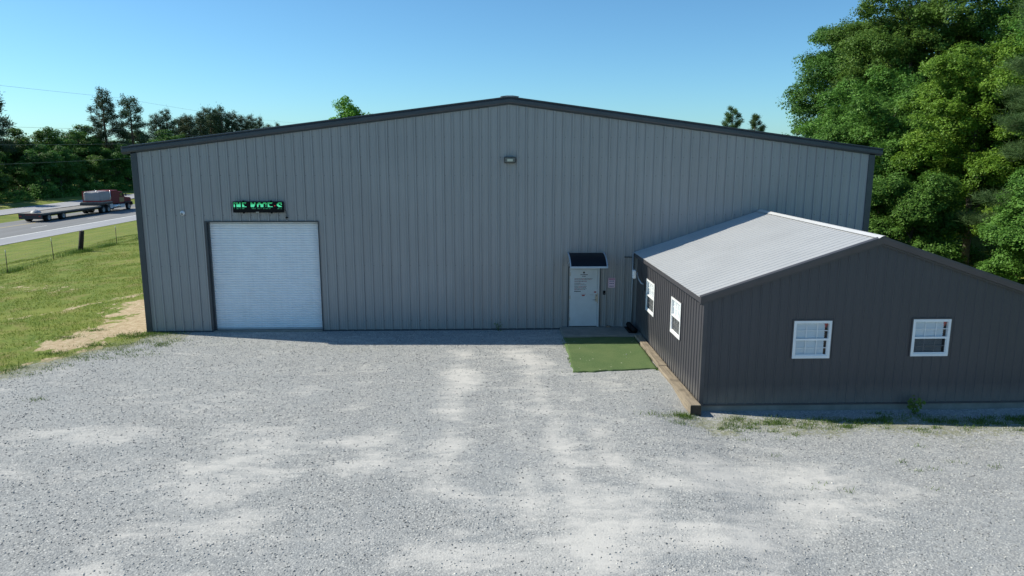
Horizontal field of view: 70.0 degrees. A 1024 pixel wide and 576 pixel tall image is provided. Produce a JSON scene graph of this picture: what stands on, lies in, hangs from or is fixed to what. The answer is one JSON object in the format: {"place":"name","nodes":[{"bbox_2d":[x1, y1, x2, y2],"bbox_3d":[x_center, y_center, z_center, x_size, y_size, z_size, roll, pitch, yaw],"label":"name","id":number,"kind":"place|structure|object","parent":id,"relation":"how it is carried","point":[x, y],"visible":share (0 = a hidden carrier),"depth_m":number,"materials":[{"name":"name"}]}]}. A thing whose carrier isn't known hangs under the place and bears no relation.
{"place":"outdoors","nodes":[
{"label":"outdoors","id":0,"kind":"place"},
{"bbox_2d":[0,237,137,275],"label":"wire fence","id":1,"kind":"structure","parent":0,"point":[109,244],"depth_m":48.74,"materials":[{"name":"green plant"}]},
{"bbox_2d":[0,234,149,367],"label":"grass","id":2,"kind":"structure","parent":0,"point":[70,278],"depth_m":33.26,"materials":[{"name":"green plant"}]},
{"bbox_2d":[0,126,192,135],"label":"power line","id":3,"kind":"object","parent":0,"point":[111,129],"visible":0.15,"depth_m":88.76,"materials":[{"name":"metal"}]},
{"bbox_2d":[0,85,288,122],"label":"power line","id":4,"kind":"object","parent":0,"point":[128,99],"visible":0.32,"depth_m":89.49,"materials":[{"name":"metal"}]},
{"bbox_2d":[0,0,1006,142],"label":"sky","id":5,"kind":"structure","parent":0,"point":[283,61],"materials":[{"name":"blue"}]},
{"bbox_2d":[0,179,1023,372],"bbox_3d":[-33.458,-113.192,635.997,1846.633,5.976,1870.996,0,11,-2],"label":"ground","id":6,"kind":"structure","parent":0,"point":[128,316],"depth_m":32.43,"materials":[{"name":"green plant"}]},
{"bbox_2d":[0,151,9,187],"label":"broadleaf tree","id":7,"kind":"object","parent":6,"relation":"on","point":[2,182],"visible":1,"depth_m":124.14,"materials":[{"name":"green plant"}]},
{"bbox_2d":[0,167,12,191],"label":"broadleaf tree","id":8,"kind":"object","parent":6,"relation":"on","point":[7,176],"visible":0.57,"depth_m":130.08,"materials":[{"name":"green plant"}]},
{"bbox_2d":[0,144,14,183],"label":"broadleaf tree","id":9,"kind":"object","parent":6,"relation":"on","point":[7,161],"visible":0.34,"depth_m":137.65,"materials":[{"name":"green plant"}]},
{"bbox_2d":[0,94,18,152],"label":"pine tree","id":10,"kind":"object","parent":6,"relation":"on","point":[5,144],"visible":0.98,"depth_m":136.75,"materials":[{"name":"green plant"}]},
{"bbox_2d":[3,127,38,191],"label":"broadleaf tree","id":11,"kind":"object","parent":6,"relation":"on","point":[16,134],"visible":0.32,"depth_m":143.56,"materials":[{"name":"green plant"}]},
{"bbox_2d":[7,161,42,193],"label":"broadleaf tree","id":12,"kind":"object","parent":6,"relation":"on","point":[20,174],"visible":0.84,"depth_m":134.37,"materials":[{"name":"green plant"}]},
{"bbox_2d":[16,130,55,188],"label":"broadleaf tree","id":13,"kind":"object","parent":6,"relation":"on","point":[38,134],"visible":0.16,"depth_m":148.44,"materials":[{"name":"green plant"}]},
{"bbox_2d":[11,144,65,191],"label":"broadleaf tree","id":14,"kind":"object","parent":6,"relation":"on","point":[51,158],"visible":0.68,"depth_m":139.79,"materials":[{"name":"green plant"}]},
{"bbox_2d":[28,126,77,179],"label":"broadleaf tree","id":15,"kind":"object","parent":6,"relation":"on","point":[51,133],"visible":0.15,"depth_m":151.89,"materials":[{"name":"green plant"}]},
{"bbox_2d":[44,145,79,191],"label":"broadleaf tree","id":16,"kind":"object","parent":6,"relation":"on","point":[69,175],"visible":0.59,"depth_m":146.81,"materials":[{"name":"green plant"}]},
{"bbox_2d":[0,194,133,214],"bbox_3d":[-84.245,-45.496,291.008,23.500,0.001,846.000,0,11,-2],"label":"carriageway","id":17,"kind":"structure","parent":6,"relation":"on","point":[37,207],"depth_m":119.51,"materials":[{"name":"grey asphalt"}]},
{"bbox_2d":[0,173,133,202],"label":"undergrowth","id":18,"kind":"object","parent":6,"relation":"on","point":[94,186],"visible":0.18,"depth_m":138.71,"materials":[{"name":"green plant"}]},
{"bbox_2d":[0,204,135,238],"bbox_3d":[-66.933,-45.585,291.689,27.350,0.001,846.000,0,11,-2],"label":"highway","id":19,"kind":"structure","parent":6,"relation":"on","point":[26,227],"depth_m":96.31,"materials":[{"name":"grey asphalt"}]},
{"bbox_2d":[1,215,135,238],"bbox_3d":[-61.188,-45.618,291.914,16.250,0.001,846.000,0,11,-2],"label":"edge line","id":20,"kind":"object","parent":19,"relation":"on","point":[65,227],"visible":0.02,"depth_m":89.04,"materials":[{"name":"white paint"}]},
{"bbox_2d":[18,190,132,220],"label":"flatbed truck","id":21,"kind":"object","parent":19,"relation":"on","point":[118,199],"visible":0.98,"depth_m":108.02,"materials":[{"name":"brown metal"}]},
{"bbox_2d":[82,191,110,201],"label":"tarped load","id":22,"kind":"object","parent":21,"relation":"on","point":[96,196],"visible":1,"depth_m":108.29},
{"bbox_2d":[0,216,135,244],"bbox_3d":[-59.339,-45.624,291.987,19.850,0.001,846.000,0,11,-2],"label":"highway shoulder","id":23,"kind":"object","parent":6,"relation":"on","point":[15,239],"visible":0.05,"depth_m":85.76},
{"bbox_2d":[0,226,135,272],"bbox_3d":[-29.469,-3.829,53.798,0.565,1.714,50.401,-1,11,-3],"label":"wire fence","id":24,"kind":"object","parent":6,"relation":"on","point":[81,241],"visible":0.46,"depth_m":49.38,"materials":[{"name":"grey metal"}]},
{"bbox_2d":[52,137,84,189],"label":"broadleaf tree","id":25,"kind":"object","parent":6,"relation":"on","point":[79,160],"visible":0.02,"depth_m":156.75,"materials":[{"name":"green plant"}]},
{"bbox_2d":[61,159,88,189],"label":"broadleaf tree","id":26,"kind":"object","parent":6,"relation":"on","point":[83,174],"visible":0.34,"depth_m":153.43,"materials":[{"name":"green plant"}]},
{"bbox_2d":[54,124,105,170],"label":"broadleaf tree","id":27,"kind":"object","parent":6,"relation":"on","point":[82,148],"visible":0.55,"depth_m":163.94,"materials":[{"name":"green plant"}]},
{"bbox_2d":[80,154,115,184],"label":"broadleaf tree","id":28,"kind":"object","parent":6,"relation":"on","point":[95,165],"visible":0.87,"depth_m":158.84,"materials":[{"name":"green plant"}]},
{"bbox_2d":[88,135,119,184],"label":"broadleaf tree","id":29,"kind":"object","parent":6,"relation":"on","point":[105,148],"visible":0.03,"depth_m":174.01,"materials":[{"name":"green plant"}]},
{"bbox_2d":[85,86,130,186],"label":"pine tree","id":30,"kind":"object","parent":6,"relation":"on","point":[99,124],"visible":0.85,"depth_m":166.70,"materials":[{"name":"green plant"}]},
{"bbox_2d":[96,143,131,182],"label":"broadleaf tree","id":31,"kind":"object","parent":6,"relation":"on","point":[116,157],"visible":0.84,"depth_m":164.48,"materials":[{"name":"green plant"}]},
{"bbox_2d":[114,156,131,181],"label":"broadleaf tree","id":32,"kind":"object","parent":6,"relation":"on","point":[124,177],"visible":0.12,"depth_m":170.51,"materials":[{"name":"green plant"}]},
{"bbox_2d":[109,93,157,148],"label":"pine tree","id":33,"kind":"object","parent":6,"relation":"on","point":[139,135],"visible":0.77,"depth_m":170.97,"materials":[{"name":"green plant"}]},
{"bbox_2d":[147,113,165,138],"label":"pine tree","id":34,"kind":"object","parent":6,"relation":"on","point":[155,121],"visible":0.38,"depth_m":208.08,"materials":[{"name":"green plant"}]},
{"bbox_2d":[150,131,174,140],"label":"broadleaf tree","id":35,"kind":"object","parent":6,"relation":"on","point":[165,137],"visible":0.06,"depth_m":200.97,"materials":[{"name":"green plant"}]},
{"bbox_2d":[157,107,179,136],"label":"pine tree","id":36,"kind":"object","parent":6,"relation":"on","point":[165,118],"visible":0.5,"depth_m":210.20,"materials":[{"name":"green plant"}]},
{"bbox_2d":[155,129,184,140],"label":"broadleaf tree","id":37,"kind":"object","parent":6,"relation":"on","point":[158,132],"visible":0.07,"depth_m":201.84,"materials":[{"name":"green plant"}]},
{"bbox_2d":[169,117,184,138],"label":"pine tree","id":38,"kind":"object","parent":6,"relation":"on","point":[180,122],"visible":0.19,"depth_m":216.38,"materials":[{"name":"green plant"}]},
{"bbox_2d":[177,113,201,137],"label":"pine tree","id":39,"kind":"object","parent":6,"relation":"on","point":[190,125],"visible":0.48,"depth_m":214.21,"materials":[{"name":"green plant"}]},
{"bbox_2d":[190,107,209,135],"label":"pine tree","id":40,"kind":"object","parent":6,"relation":"on","point":[199,122],"visible":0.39,"depth_m":221.89,"materials":[{"name":"green plant"}]},
{"bbox_2d":[198,105,209,132],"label":"pine tree","id":41,"kind":"object","parent":6,"relation":"on","point":[203,114],"visible":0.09,"depth_m":243.00,"materials":[{"name":"green plant"}]},
{"bbox_2d":[201,104,221,134],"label":"pine tree","id":42,"kind":"object","parent":6,"relation":"on","point":[211,118],"visible":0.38,"depth_m":225.95,"materials":[{"name":"green plant"}]},
{"bbox_2d":[212,104,234,133],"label":"pine tree","id":43,"kind":"object","parent":6,"relation":"on","point":[220,117],"visible":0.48,"depth_m":227.70,"materials":[{"name":"green plant"}]},
{"bbox_2d":[220,109,243,133],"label":"pine tree","id":44,"kind":"object","parent":6,"relation":"on","point":[232,118],"visible":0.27,"depth_m":229.06,"materials":[{"name":"green plant"}]},
{"bbox_2d":[234,114,250,131],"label":"pine tree","id":45,"kind":"object","parent":6,"relation":"on","point":[241,120],"visible":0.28,"depth_m":231.90,"materials":[{"name":"green plant"}]},
{"bbox_2d":[244,113,258,129],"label":"pine tree","id":46,"kind":"object","parent":6,"relation":"on","point":[253,124],"visible":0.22,"depth_m":239.44,"materials":[{"name":"green plant"}]},
{"bbox_2d":[254,115,266,128],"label":"pine tree","id":47,"kind":"object","parent":6,"relation":"on","point":[260,123],"visible":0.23,"depth_m":245.51,"materials":[{"name":"green plant"}]},
{"bbox_2d":[329,95,364,118],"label":"broadleaf tree","id":48,"kind":"object","parent":6,"relation":"on","point":[350,110],"visible":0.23,"depth_m":69.22,"materials":[{"name":"green plant"}]},
{"bbox_2d":[120,95,883,332],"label":"warehouse","id":49,"kind":"structure","parent":6,"relation":"on","point":[442,217],"depth_m":24.45,"materials":[{"name":"metal"}]},
{"bbox_2d":[233,200,287,218],"bbox_3d":[-8.264,-2.551,24.035,1.740,0.641,0.133,0,11,-2],"label":"led sign","id":50,"kind":"object","parent":49,"relation":"attached to","point":[270,206],"visible":1,"depth_m":23.96,"materials":[{"name":"black plastic"}]},
{"bbox_2d":[204,221,323,331],"bbox_3d":[-8.280,-0.377,24.700,3.718,3.820,0.500,0,11,-2],"label":"roller door","id":51,"kind":"structure","parent":49,"relation":"in","point":[265,276],"depth_m":24.68,"materials":[{"name":"metal"}]},
{"bbox_2d":[504,157,515,162],"bbox_3d":[-0.066,-4.207,24.039,0.380,0.210,0.163,0,11,-2],"label":"wall light","id":52,"kind":"object","parent":49,"relation":"attached to","point":[509,159],"visible":1,"depth_m":23.96,"materials":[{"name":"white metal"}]},
{"bbox_2d":[567,266,600,326],"bbox_3d":[2.467,0.294,25.104,1.120,2.100,0.206,0,11,-2],"label":"entry door","id":53,"kind":"structure","parent":49,"relation":"in","point":[584,284],"depth_m":25.08,"materials":[{"name":"paint"}]},
{"bbox_2d":[567,252,607,268],"bbox_3d":[2.514,-0.926,24.393,1.260,0.422,0.895,0,11,-2],"label":"door awning","id":54,"kind":"object","parent":49,"relation":"attached to","point":[587,260],"depth_m":24.17,"materials":[{"name":"black metal"}]},
{"bbox_2d":[608,278,614,287],"bbox_3d":[3.409,-0.175,25.014,0.240,0.340,0.011,0,11,-2],"label":"notice sign","id":55,"kind":"object","parent":49,"relation":"attached to","point":[611,282],"visible":1,"depth_m":25.01,"materials":[{"name":"white paper"}]},
{"bbox_2d":[630,252,633,323],"bbox_3d":[4.117,0.049,25.084,0.060,2.556,0.092,0,11,-2],"label":"wall pipe","id":56,"kind":"object","parent":49,"relation":"attached to","point":[632,288],"depth_m":25.06,"materials":[{"name":"grey metal"}]},
{"bbox_2d":[0,330,1023,575],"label":"gravel yard","id":57,"kind":"structure","parent":6,"relation":"on","point":[728,522],"depth_m":14.14,"materials":[{"name":"grey gravel"}]},
{"bbox_2d":[0,327,1023,493],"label":"weeds","id":58,"kind":"object","parent":57,"relation":"on","point":[873,420],"visible":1,"depth_m":17.32,"materials":[{"name":"green plant"}]},
{"bbox_2d":[560,326,641,337],"bbox_3d":[2.978,1.538,24.731,2.620,0.195,1.240,0,11,-2],"label":"stoop","id":59,"kind":"object","parent":57,"relation":"on","point":[596,331],"visible":0.57,"depth_m":24.48,"materials":[{"name":"concrete"}]},
{"bbox_2d":[563,337,657,372],"bbox_3d":[2.882,1.996,22.276,2.512,0.079,3.733,0,11,-2],"label":"turf mat","id":60,"kind":"object","parent":57,"relation":"on","point":[594,354],"visible":1,"depth_m":22.05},
{"bbox_2d":[634,335,666,366],"bbox_3d":[4.211,1.965,22.453,0.240,0.205,3.470,0,11,-2],"label":"landscape timber","id":61,"kind":"object","parent":57,"relation":"on","point":[656,359],"visible":0.8,"depth_m":22.13,"materials":[{"name":"brown wood"}]},
{"bbox_2d":[658,365,700,415],"bbox_3d":[4.325,2.695,19.136,0.280,0.400,3.282,0,11,-2],"label":"landscape timber","id":62,"kind":"object","parent":57,"relation":"on","point":[690,402],"visible":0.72,"depth_m":18.43,"materials":[{"name":"brown wood"}]},
{"bbox_2d":[907,395,925,413],"bbox_3d":[9.798,2.858,17.758,0.395,0.450,0.388,4,11,22],"label":"weed plant","id":63,"kind":"object","parent":57,"relation":"on","point":[911,404],"visible":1,"depth_m":17.70,"materials":[{"name":"green plant"}]},
{"bbox_2d":[722,106,743,127],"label":"pine tree","id":64,"kind":"object","parent":6,"relation":"on","point":[730,117],"visible":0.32,"depth_m":93.31,"materials":[{"name":"green plant"}]},
{"bbox_2d":[748,113,766,131],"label":"pine tree","id":65,"kind":"object","parent":6,"relation":"on","point":[755,122],"visible":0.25,"depth_m":95.33,"materials":[{"name":"green plant"}]},
{"bbox_2d":[634,209,1023,410],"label":"annexe","id":66,"kind":"structure","parent":6,"relation":"on","point":[761,310],"depth_m":17.77,"materials":[{"name":"metal"}]},
{"bbox_2d":[632,269,644,290],"bbox_3d":[4.151,-0.262,23.943,0.563,0.630,0.227,9,14,40],"label":"wall antenna","id":67,"kind":"object","parent":66,"relation":"attached to","point":[634,273],"depth_m":23.91,"materials":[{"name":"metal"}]},
{"bbox_2d":[645,277,655,316],"bbox_3d":[4.544,0.275,22.988,0.435,1.050,1.180,0,11,-2],"label":"window","id":68,"kind":"structure","parent":66,"relation":"in","point":[650,285],"depth_m":23.04,"materials":[{"name":"white plastic"}]},
{"bbox_2d":[670,295,681,340],"bbox_3d":[4.666,0.796,19.954,0.435,1.030,1.060,0,11,-2],"label":"window","id":69,"kind":"structure","parent":66,"relation":"in","point":[676,305],"depth_m":20.00,"materials":[{"name":"white plastic"}]},
{"bbox_2d":[790,319,833,358],"bbox_3d":[7.212,1.191,17.812,0.980,0.960,0.435,0,11,-2],"label":"window","id":70,"kind":"structure","parent":66,"relation":"in","point":[811,338],"depth_m":17.65,"materials":[{"name":"white plastic"}]},
{"bbox_2d":[908,318,952,355],"bbox_3d":[10.134,1.151,17.922,0.990,0.950,0.435,0,11,-2],"label":"window","id":71,"kind":"structure","parent":66,"relation":"in","point":[928,336],"depth_m":17.76,"materials":[{"name":"white plastic"}]},
{"bbox_2d":[776,15,922,182],"bbox_3d":[27.683,-13.368,60.071,11.755,16.937,11.913,9,14,39],"label":"broadleaf tree","id":72,"kind":"object","parent":6,"relation":"on","point":[820,68],"visible":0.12,"depth_m":59.07,"materials":[{"name":"green plant"}]},
{"bbox_2d":[795,64,924,220],"bbox_3d":[23.260,-8.701,48.839,8.313,11.894,8.684,-10,14,-42],"label":"broadleaf tree","id":73,"kind":"object","parent":6,"relation":"on","point":[882,79],"visible":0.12,"depth_m":46.97,"materials":[{"name":"green plant"}]},
{"bbox_2d":[812,80,966,239],"bbox_3d":[21.869,-6.691,42.486,8.707,10.311,7.840,0,11,-2],"label":"broadleaf tree","id":74,"kind":"object","parent":6,"relation":"on","point":[862,130],"visible":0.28,"depth_m":41.11,"materials":[{"name":"green plant"}]},
{"bbox_2d":[814,0,1000,185],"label":"broadleaf tree","id":75,"kind":"object","parent":6,"relation":"on","point":[904,35],"visible":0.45,"depth_m":49.19,"materials":[{"name":"green plant"}]},
{"bbox_2d":[868,170,972,264],"bbox_3d":[18.795,-2.769,34.401,5.362,5.568,5.789,0,11,-2],"label":"broadleaf tree","id":76,"kind":"object","parent":6,"relation":"on","point":[912,214],"visible":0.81,"depth_m":33.29,"materials":[{"name":"green plant"}]},
{"bbox_2d":[888,31,1023,265],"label":"broadleaf tree","id":77,"kind":"object","parent":6,"relation":"on","point":[963,90],"visible":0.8,"depth_m":36.26,"materials":[{"name":"green plant"}]},
{"bbox_2d":[919,0,1023,189],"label":"broadleaf tree","id":78,"kind":"object","parent":6,"relation":"on","point":[988,30],"visible":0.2,"depth_m":47.76,"materials":[{"name":"green plant"}]},
{"bbox_2d":[942,213,1023,284],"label":"undergrowth","id":79,"kind":"object","parent":6,"relation":"on","point":[975,251],"visible":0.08,"depth_m":40.38,"materials":[{"name":"green plant"}]},
{"bbox_2d":[949,0,1023,228],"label":"broadleaf tree","id":80,"kind":"object","parent":6,"relation":"on","point":[1014,151],"visible":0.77,"depth_m":31.31,"materials":[{"name":"green plant"}]},
{"bbox_2d":[971,19,1023,197],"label":"broadleaf tree","id":81,"kind":"object","parent":6,"relation":"on","point":[1019,32],"visible":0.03,"depth_m":39.19,"materials":[{"name":"green plant"}]},
{"bbox_2d":[973,167,1023,281],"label":"broadleaf tree","id":82,"kind":"object","parent":6,"relation":"on","point":[1001,227],"visible":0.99,"depth_m":28.64,"materials":[{"name":"green plant"}]},
{"bbox_2d":[982,0,1022,145],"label":"broadleaf tree","id":83,"kind":"object","parent":6,"relation":"on","point":[1002,8],"visible":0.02,"depth_m":56.18,"materials":[{"name":"green plant"}]},
{"bbox_2d":[624,322,637,332],"bbox_3d":[4.018,1.340,24.782,0.285,0.175,0.957,0,11,-2],"label":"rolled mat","id":84,"kind":"object","parent":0,"point":[629,327],"visible":1,"depth_m":24.64,"materials":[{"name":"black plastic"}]}
]}

